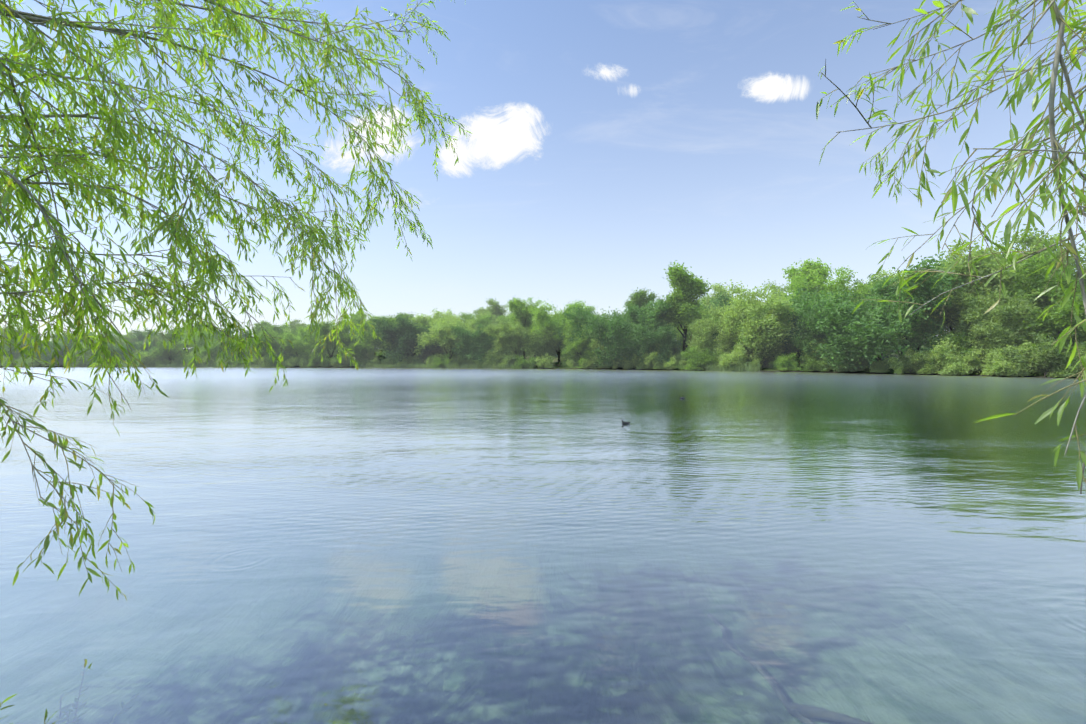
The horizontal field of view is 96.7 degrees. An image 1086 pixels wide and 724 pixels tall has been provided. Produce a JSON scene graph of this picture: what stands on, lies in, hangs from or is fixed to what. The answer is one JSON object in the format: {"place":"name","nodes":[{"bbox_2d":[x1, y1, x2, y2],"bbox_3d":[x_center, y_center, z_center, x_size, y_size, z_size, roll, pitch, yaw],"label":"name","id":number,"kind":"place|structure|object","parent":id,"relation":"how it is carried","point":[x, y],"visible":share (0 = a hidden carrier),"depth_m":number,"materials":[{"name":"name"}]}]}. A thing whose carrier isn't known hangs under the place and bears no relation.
{"place":"outdoors","nodes":[
{"label":"outdoors","id":0,"kind":"place"},
{"bbox_2d":[0,367,1085,723],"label":"water","id":1,"kind":"structure","parent":0,"point":[312,545],"depth_m":4.56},
{"bbox_2d":[122,362,761,371],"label":"reeds","id":2,"kind":"object","parent":1,"relation":"in","point":[712,367],"visible":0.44,"depth_m":138.78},
{"bbox_2d":[0,331,1085,377],"bbox_3d":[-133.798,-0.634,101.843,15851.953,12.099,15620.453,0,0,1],"label":"ground","id":3,"kind":"structure","parent":0,"point":[555,366],"depth_m":105.65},
{"bbox_2d":[2,358,21,366],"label":"bush","id":4,"kind":"object","parent":3,"relation":"on","point":[18,360],"visible":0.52,"depth_m":169.96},
{"bbox_2d":[0,325,41,343],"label":"tree","id":5,"kind":"object","parent":3,"relation":"on","point":[23,336],"visible":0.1,"depth_m":214.38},
{"bbox_2d":[4,339,39,364],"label":"tree","id":6,"kind":"object","parent":3,"relation":"on","point":[16,354],"visible":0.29,"depth_m":173.82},
{"bbox_2d":[17,357,42,366],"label":"bush","id":7,"kind":"object","parent":3,"relation":"on","point":[29,361],"visible":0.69,"depth_m":169.67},
{"bbox_2d":[0,659,91,723],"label":"shore plants","id":8,"kind":"object","parent":3,"relation":"on","point":[46,712],"visible":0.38,"depth_m":2.37,"materials":[{"name":"green plant"}]},
{"bbox_2d":[36,342,72,363],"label":"tree","id":9,"kind":"object","parent":3,"relation":"on","point":[60,352],"visible":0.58,"depth_m":169.98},
{"bbox_2d":[43,352,73,365],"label":"bush","id":10,"kind":"object","parent":3,"relation":"on","point":[60,360],"visible":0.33,"depth_m":169.75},
{"bbox_2d":[51,334,81,342],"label":"tree","id":11,"kind":"object","parent":3,"relation":"on","point":[64,338],"visible":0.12,"depth_m":215.12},
{"bbox_2d":[71,354,92,366],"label":"bush","id":12,"kind":"object","parent":3,"relation":"on","point":[81,364],"visible":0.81,"depth_m":166.97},
{"bbox_2d":[82,331,120,343],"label":"tree","id":13,"kind":"object","parent":3,"relation":"on","point":[91,334],"visible":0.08,"depth_m":206.40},
{"bbox_2d":[98,340,152,360],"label":"tree","id":14,"kind":"object","parent":3,"relation":"on","point":[118,350],"visible":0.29,"depth_m":173.74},
{"bbox_2d":[115,330,138,342],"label":"tree","id":15,"kind":"object","parent":3,"relation":"on","point":[128,337],"visible":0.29,"depth_m":207.63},
{"bbox_2d":[135,349,167,366],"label":"bush","id":16,"kind":"object","parent":3,"relation":"on","point":[149,359],"visible":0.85,"depth_m":161.64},
{"bbox_2d":[144,331,169,349],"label":"tree","id":17,"kind":"object","parent":3,"relation":"on","point":[154,339],"visible":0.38,"depth_m":187.95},
{"bbox_2d":[130,328,185,341],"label":"tree","id":18,"kind":"object","parent":3,"relation":"on","point":[140,335],"visible":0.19,"depth_m":201.29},
{"bbox_2d":[150,340,188,363],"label":"tree","id":19,"kind":"object","parent":3,"relation":"on","point":[163,351],"visible":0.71,"depth_m":164.79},
{"bbox_2d":[164,327,187,353],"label":"tree","id":20,"kind":"object","parent":3,"relation":"on","point":[168,335],"visible":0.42,"depth_m":175.42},
{"bbox_2d":[185,355,203,366],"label":"bush","id":21,"kind":"object","parent":3,"relation":"on","point":[188,361],"visible":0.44,"depth_m":160.83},
{"bbox_2d":[176,326,235,362],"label":"tree","id":22,"kind":"object","parent":3,"relation":"on","point":[199,343],"visible":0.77,"depth_m":165.56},
{"bbox_2d":[198,352,220,365],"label":"bush","id":23,"kind":"object","parent":3,"relation":"on","point":[210,362],"visible":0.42,"depth_m":162.54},
{"bbox_2d":[216,334,244,359],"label":"tree","id":24,"kind":"object","parent":3,"relation":"on","point":[227,342],"visible":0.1,"depth_m":169.42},
{"bbox_2d":[212,326,253,357],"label":"tree","id":25,"kind":"object","parent":3,"relation":"on","point":[245,335],"visible":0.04,"depth_m":200.95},
{"bbox_2d":[0,0,471,600],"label":"willow","id":26,"kind":"object","parent":3,"relation":"on","point":[26,198],"visible":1,"depth_m":3.57,"materials":[{"name":"green plant"}]},
{"bbox_2d":[242,326,282,357],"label":"tree","id":27,"kind":"object","parent":3,"relation":"on","point":[264,353],"visible":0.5,"depth_m":157.34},
{"bbox_2d":[254,321,291,337],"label":"tree","id":28,"kind":"object","parent":3,"relation":"on","point":[258,326],"visible":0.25,"depth_m":210.84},
{"bbox_2d":[265,353,296,367],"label":"bush","id":29,"kind":"object","parent":3,"relation":"on","point":[274,364],"visible":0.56,"depth_m":154.15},
{"bbox_2d":[264,324,299,343],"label":"tree","id":30,"kind":"object","parent":3,"relation":"on","point":[280,330],"visible":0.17,"depth_m":181.57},
{"bbox_2d":[281,356,300,366],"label":"bush","id":31,"kind":"object","parent":3,"relation":"on","point":[291,362],"visible":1,"depth_m":154.69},
{"bbox_2d":[274,332,310,356],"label":"tree","id":32,"kind":"object","parent":3,"relation":"on","point":[299,346],"visible":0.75,"depth_m":157.82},
{"bbox_2d":[273,324,314,354],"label":"tree","id":33,"kind":"object","parent":3,"relation":"on","point":[302,330],"visible":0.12,"depth_m":162.93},
{"bbox_2d":[284,318,305,329],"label":"tree","id":34,"kind":"object","parent":3,"relation":"on","point":[294,322],"visible":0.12,"depth_m":233.93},
{"bbox_2d":[294,350,309,365],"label":"bush","id":35,"kind":"object","parent":3,"relation":"on","point":[305,356],"visible":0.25,"depth_m":158.34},
{"bbox_2d":[297,358,309,366],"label":"bush","id":36,"kind":"object","parent":3,"relation":"on","point":[302,362],"visible":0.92,"depth_m":154.98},
{"bbox_2d":[307,352,328,366],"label":"bush","id":37,"kind":"object","parent":3,"relation":"on","point":[314,360],"visible":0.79,"depth_m":154.81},
{"bbox_2d":[321,357,335,366],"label":"bush","id":38,"kind":"object","parent":3,"relation":"on","point":[325,362],"visible":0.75,"depth_m":153.18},
{"bbox_2d":[298,319,361,358],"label":"tree","id":39,"kind":"object","parent":3,"relation":"on","point":[344,334],"visible":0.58,"depth_m":155.45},
{"bbox_2d":[329,355,342,366],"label":"bush","id":40,"kind":"object","parent":3,"relation":"on","point":[335,362],"visible":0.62,"depth_m":150.18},
{"bbox_2d":[340,342,367,359],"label":"tree","id":41,"kind":"object","parent":3,"relation":"on","point":[357,348],"visible":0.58,"depth_m":150.73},
{"bbox_2d":[341,343,370,366],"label":"bush","id":42,"kind":"object","parent":3,"relation":"on","point":[363,358],"visible":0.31,"depth_m":152.45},
{"bbox_2d":[349,309,367,323],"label":"tree","id":43,"kind":"object","parent":3,"relation":"on","point":[357,315],"visible":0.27,"depth_m":194.44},
{"bbox_2d":[349,342,378,360],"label":"tree","id":44,"kind":"object","parent":3,"relation":"on","point":[370,351],"visible":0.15,"depth_m":159.48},
{"bbox_2d":[366,354,384,364],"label":"bush","id":45,"kind":"object","parent":3,"relation":"on","point":[374,361],"visible":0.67,"depth_m":149.95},
{"bbox_2d":[353,315,407,351],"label":"tree","id":46,"kind":"object","parent":3,"relation":"on","point":[368,337],"visible":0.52,"depth_m":150.87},
{"bbox_2d":[379,355,401,365],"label":"bush","id":47,"kind":"object","parent":3,"relation":"on","point":[390,360],"visible":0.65,"depth_m":148.10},
{"bbox_2d":[366,313,416,353],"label":"tree","id":48,"kind":"object","parent":3,"relation":"on","point":[370,319],"visible":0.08,"depth_m":166.48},
{"bbox_2d":[372,314,440,362],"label":"tree","id":49,"kind":"object","parent":3,"relation":"on","point":[407,336],"visible":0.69,"depth_m":147.18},
{"bbox_2d":[398,354,418,365],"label":"bush","id":50,"kind":"object","parent":3,"relation":"on","point":[410,359],"visible":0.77,"depth_m":149.04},
{"bbox_2d":[408,308,455,327],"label":"tree","id":51,"kind":"object","parent":3,"relation":"on","point":[420,319],"visible":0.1,"depth_m":164.50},
{"bbox_2d":[425,353,441,366],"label":"bush","id":52,"kind":"object","parent":3,"relation":"on","point":[431,359],"visible":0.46,"depth_m":142.66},
{"bbox_2d":[413,331,454,355],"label":"tree","id":53,"kind":"object","parent":3,"relation":"on","point":[440,350],"visible":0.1,"depth_m":157.23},
{"bbox_2d":[430,357,449,367],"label":"bush","id":54,"kind":"object","parent":3,"relation":"on","point":[438,362],"visible":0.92,"depth_m":138.64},
{"bbox_2d":[411,313,476,358],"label":"tree","id":55,"kind":"object","parent":3,"relation":"on","point":[443,334],"visible":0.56,"depth_m":143.09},
{"bbox_2d":[440,352,461,363],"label":"bush","id":56,"kind":"object","parent":3,"relation":"on","point":[447,357],"visible":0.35,"depth_m":144.40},
{"bbox_2d":[452,355,466,366],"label":"bush","id":57,"kind":"object","parent":3,"relation":"on","point":[462,361],"visible":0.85,"depth_m":139.07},
{"bbox_2d":[443,312,495,353],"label":"tree","id":58,"kind":"object","parent":3,"relation":"on","point":[484,319],"visible":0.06,"depth_m":168.29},
{"bbox_2d":[448,323,504,363],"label":"tree","id":59,"kind":"object","parent":3,"relation":"on","point":[482,343],"visible":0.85,"depth_m":138.06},
{"bbox_2d":[474,311,497,327],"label":"tree","id":60,"kind":"object","parent":3,"relation":"on","point":[492,322],"visible":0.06,"depth_m":191.97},
{"bbox_2d":[472,298,510,321],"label":"tree","id":61,"kind":"object","parent":3,"relation":"on","point":[493,308],"visible":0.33,"depth_m":201.64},
{"bbox_2d":[482,345,515,366],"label":"bush","id":62,"kind":"object","parent":3,"relation":"on","point":[492,359],"visible":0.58,"depth_m":133.45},
{"bbox_2d":[494,353,516,367],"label":"bush","id":63,"kind":"object","parent":3,"relation":"on","point":[509,360],"visible":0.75,"depth_m":130.69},
{"bbox_2d":[480,319,538,362],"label":"tree","id":64,"kind":"object","parent":3,"relation":"on","point":[514,336],"visible":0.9,"depth_m":131.86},
{"bbox_2d":[494,297,545,325],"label":"tree","id":65,"kind":"object","parent":3,"relation":"on","point":[501,319],"visible":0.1,"depth_m":198.28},
{"bbox_2d":[507,297,536,358],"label":"tree","id":66,"kind":"object","parent":3,"relation":"on","point":[521,311],"visible":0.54,"depth_m":139.18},
{"bbox_2d":[511,355,535,368],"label":"bush","id":67,"kind":"object","parent":3,"relation":"on","point":[529,364],"visible":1,"depth_m":127.44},
{"bbox_2d":[519,326,558,359],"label":"tree","id":68,"kind":"object","parent":3,"relation":"on","point":[541,347],"visible":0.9,"depth_m":129.53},
{"bbox_2d":[535,353,554,368],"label":"bush","id":69,"kind":"object","parent":3,"relation":"on","point":[544,362],"visible":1,"depth_m":126.39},
{"bbox_2d":[528,300,595,365],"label":"tree","id":70,"kind":"object","parent":3,"relation":"on","point":[544,318],"visible":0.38,"depth_m":133.76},
{"bbox_2d":[566,359,579,367],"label":"bush","id":71,"kind":"object","parent":3,"relation":"on","point":[571,363],"visible":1,"depth_m":124.54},
{"bbox_2d":[548,320,600,362],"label":"tree","id":72,"kind":"object","parent":3,"relation":"on","point":[577,345],"visible":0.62,"depth_m":124.67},
{"bbox_2d":[553,327,598,363],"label":"tree","id":73,"kind":"object","parent":3,"relation":"on","point":[572,339],"visible":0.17,"depth_m":128.93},
{"bbox_2d":[559,343,597,366],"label":"bush","id":74,"kind":"object","parent":3,"relation":"on","point":[573,357],"visible":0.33,"depth_m":127.42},
{"bbox_2d":[580,358,596,368],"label":"bush","id":75,"kind":"object","parent":3,"relation":"on","point":[585,364],"visible":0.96,"depth_m":117.11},
{"bbox_2d":[587,338,608,359],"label":"tree","id":76,"kind":"object","parent":3,"relation":"on","point":[595,345],"visible":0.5,"depth_m":120.02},
{"bbox_2d":[562,295,674,368],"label":"tree","id":77,"kind":"object","parent":3,"relation":"on","point":[613,332],"visible":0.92,"depth_m":113.11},
{"bbox_2d":[611,355,633,368],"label":"bush","id":78,"kind":"object","parent":3,"relation":"on","point":[617,365],"visible":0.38,"depth_m":113.82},
{"bbox_2d":[623,351,647,369],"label":"bush","id":79,"kind":"object","parent":3,"relation":"on","point":[635,364],"visible":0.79,"depth_m":110.07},
{"bbox_2d":[622,287,658,317],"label":"tree","id":80,"kind":"object","parent":3,"relation":"on","point":[639,297],"visible":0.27,"depth_m":135.89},
{"bbox_2d":[628,324,682,366],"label":"tree","id":81,"kind":"object","parent":3,"relation":"on","point":[665,339],"visible":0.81,"depth_m":106.91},
{"bbox_2d":[638,346,674,369],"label":"bush","id":82,"kind":"object","parent":3,"relation":"on","point":[650,361],"visible":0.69,"depth_m":106.65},
{"bbox_2d":[651,321,694,360],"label":"tree","id":83,"kind":"object","parent":3,"relation":"on","point":[681,346],"visible":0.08,"depth_m":114.86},
{"bbox_2d":[662,355,685,369],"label":"bush","id":84,"kind":"object","parent":3,"relation":"on","point":[671,364],"visible":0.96,"depth_m":102.90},
{"bbox_2d":[675,350,689,365],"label":"bush","id":85,"kind":"object","parent":3,"relation":"on","point":[678,358],"visible":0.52,"depth_m":107.07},
{"bbox_2d":[659,260,712,350],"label":"tree","id":86,"kind":"object","parent":3,"relation":"on","point":[685,307],"visible":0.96,"depth_m":109.42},
{"bbox_2d":[671,302,727,354],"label":"tree","id":87,"kind":"object","parent":3,"relation":"on","point":[708,314],"visible":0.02,"depth_m":119.31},
{"bbox_2d":[679,344,722,369],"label":"bush","id":88,"kind":"object","parent":3,"relation":"on","point":[696,359],"visible":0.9,"depth_m":98.79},
{"bbox_2d":[684,305,737,354],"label":"tree","id":89,"kind":"object","parent":3,"relation":"on","point":[703,330],"visible":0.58,"depth_m":100.56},
{"bbox_2d":[692,291,733,350],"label":"tree","id":90,"kind":"object","parent":3,"relation":"on","point":[720,297],"visible":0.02,"depth_m":121.14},
{"bbox_2d":[698,283,735,310],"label":"tree","id":91,"kind":"object","parent":3,"relation":"on","point":[717,287],"visible":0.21,"depth_m":155.67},
{"bbox_2d":[713,340,767,369],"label":"bush","id":92,"kind":"object","parent":3,"relation":"on","point":[737,355],"visible":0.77,"depth_m":92.37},
{"bbox_2d":[713,279,800,362],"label":"tree","id":93,"kind":"object","parent":3,"relation":"on","point":[760,334],"visible":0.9,"depth_m":90.36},
{"bbox_2d":[725,337,788,368],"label":"bush","id":94,"kind":"object","parent":3,"relation":"on","point":[772,351],"visible":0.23,"depth_m":91.90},
{"bbox_2d":[762,279,794,305],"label":"tree","id":95,"kind":"object","parent":3,"relation":"on","point":[784,289],"visible":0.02,"depth_m":138.49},
{"bbox_2d":[769,353,800,370],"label":"bush","id":96,"kind":"object","parent":3,"relation":"on","point":[789,362],"visible":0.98,"depth_m":86.91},
{"bbox_2d":[733,265,874,366],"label":"tree","id":97,"kind":"object","parent":3,"relation":"on","point":[859,293],"visible":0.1,"depth_m":94.41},
{"bbox_2d":[781,257,842,299],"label":"tree","id":98,"kind":"object","parent":3,"relation":"on","point":[808,271],"visible":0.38,"depth_m":105.32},
{"bbox_2d":[782,329,841,366],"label":"tree","id":99,"kind":"object","parent":3,"relation":"on","point":[806,347],"visible":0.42,"depth_m":85.87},
{"bbox_2d":[776,304,853,367],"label":"tree","id":100,"kind":"object","parent":3,"relation":"on","point":[801,327],"visible":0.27,"depth_m":88.86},
{"bbox_2d":[798,355,831,371],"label":"bush","id":101,"kind":"object","parent":3,"relation":"on","point":[812,364],"visible":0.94,"depth_m":82.63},
{"bbox_2d":[796,338,868,369],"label":"bush","id":102,"kind":"object","parent":3,"relation":"on","point":[817,350],"visible":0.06,"depth_m":84.33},
{"bbox_2d":[835,353,869,371],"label":"bush","id":103,"kind":"object","parent":3,"relation":"on","point":[864,362],"visible":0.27,"depth_m":77.48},
{"bbox_2d":[828,272,892,312],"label":"tree","id":104,"kind":"object","parent":3,"relation":"on","point":[869,276],"visible":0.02,"depth_m":113.78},
{"bbox_2d":[782,251,964,371],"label":"tree","id":105,"kind":"object","parent":3,"relation":"on","point":[862,332],"visible":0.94,"depth_m":71.22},
{"bbox_2d":[869,359,889,372],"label":"bush","id":106,"kind":"object","parent":3,"relation":"on","point":[879,366],"visible":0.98,"depth_m":72.86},
{"bbox_2d":[853,268,909,291],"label":"tree","id":107,"kind":"object","parent":3,"relation":"on","point":[884,272],"depth_m":125.59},
{"bbox_2d":[861,295,951,365],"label":"tree","id":108,"kind":"object","parent":3,"relation":"on","point":[902,337],"depth_m":86.75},
{"bbox_2d":[885,348,934,373],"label":"bush","id":109,"kind":"object","parent":3,"relation":"on","point":[911,364],"visible":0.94,"depth_m":68.03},
{"bbox_2d":[871,300,960,353],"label":"tree","id":110,"kind":"object","parent":3,"relation":"on","point":[953,324],"visible":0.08,"depth_m":74.33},
{"bbox_2d":[816,0,1085,493],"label":"willow","id":111,"kind":"object","parent":3,"relation":"on","point":[1061,159],"visible":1,"depth_m":1.88,"materials":[{"name":"green plant"}]},
{"bbox_2d":[918,337,984,375],"bbox_3d":[53.954,-0.408,63.851,7.191,5.944,7.931,0,0,43],"label":"bush","id":112,"kind":"object","parent":3,"relation":"on","point":[949,359],"visible":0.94,"depth_m":62.83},
{"bbox_2d":[926,329,1012,371],"bbox_3d":[58.488,-1.841,66.427,11.308,6.911,8.218,0,0,-8],"label":"bush","id":113,"kind":"object","parent":3,"relation":"on","point":[962,348],"visible":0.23,"depth_m":64.63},
{"bbox_2d":[879,234,1085,343],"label":"tree","id":114,"kind":"object","parent":3,"relation":"on","point":[990,264],"visible":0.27,"depth_m":67.56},
{"bbox_2d":[951,288,1048,358],"bbox_3d":[59.424,-4.393,63.942,8.289,11.600,11.836,0,0,24],"label":"tree","id":115,"kind":"object","parent":3,"relation":"on","point":[996,326],"visible":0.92,"depth_m":61.20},
{"bbox_2d":[976,340,1037,376],"bbox_3d":[55.441,0.018,57.880,6.861,5.706,5.416,0,0,-28],"label":"bush","id":116,"kind":"object","parent":3,"relation":"on","point":[994,366],"visible":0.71,"depth_m":57.55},
{"bbox_2d":[950,245,1085,357],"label":"tree","id":117,"kind":"object","parent":3,"relation":"on","point":[1057,319],"visible":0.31,"depth_m":61.03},
{"bbox_2d":[987,224,1085,288],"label":"tree","id":118,"kind":"object","parent":3,"relation":"on","point":[1030,237],"visible":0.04,"depth_m":70.63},
{"bbox_2d":[995,331,1085,377],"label":"bush","id":119,"kind":"object","parent":3,"relation":"on","point":[1051,360],"visible":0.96,"depth_m":54.19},
{"bbox_2d":[1005,324,1085,371],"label":"bush","id":120,"kind":"object","parent":3,"relation":"on","point":[1031,340],"visible":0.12,"depth_m":59.35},
{"bbox_2d":[1053,261,1085,334],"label":"tree","id":121,"kind":"object","parent":3,"relation":"on","point":[1084,279],"depth_m":65.58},
{"bbox_2d":[0,0,1085,348],"label":"sky","id":122,"kind":"structure","parent":0,"point":[611,144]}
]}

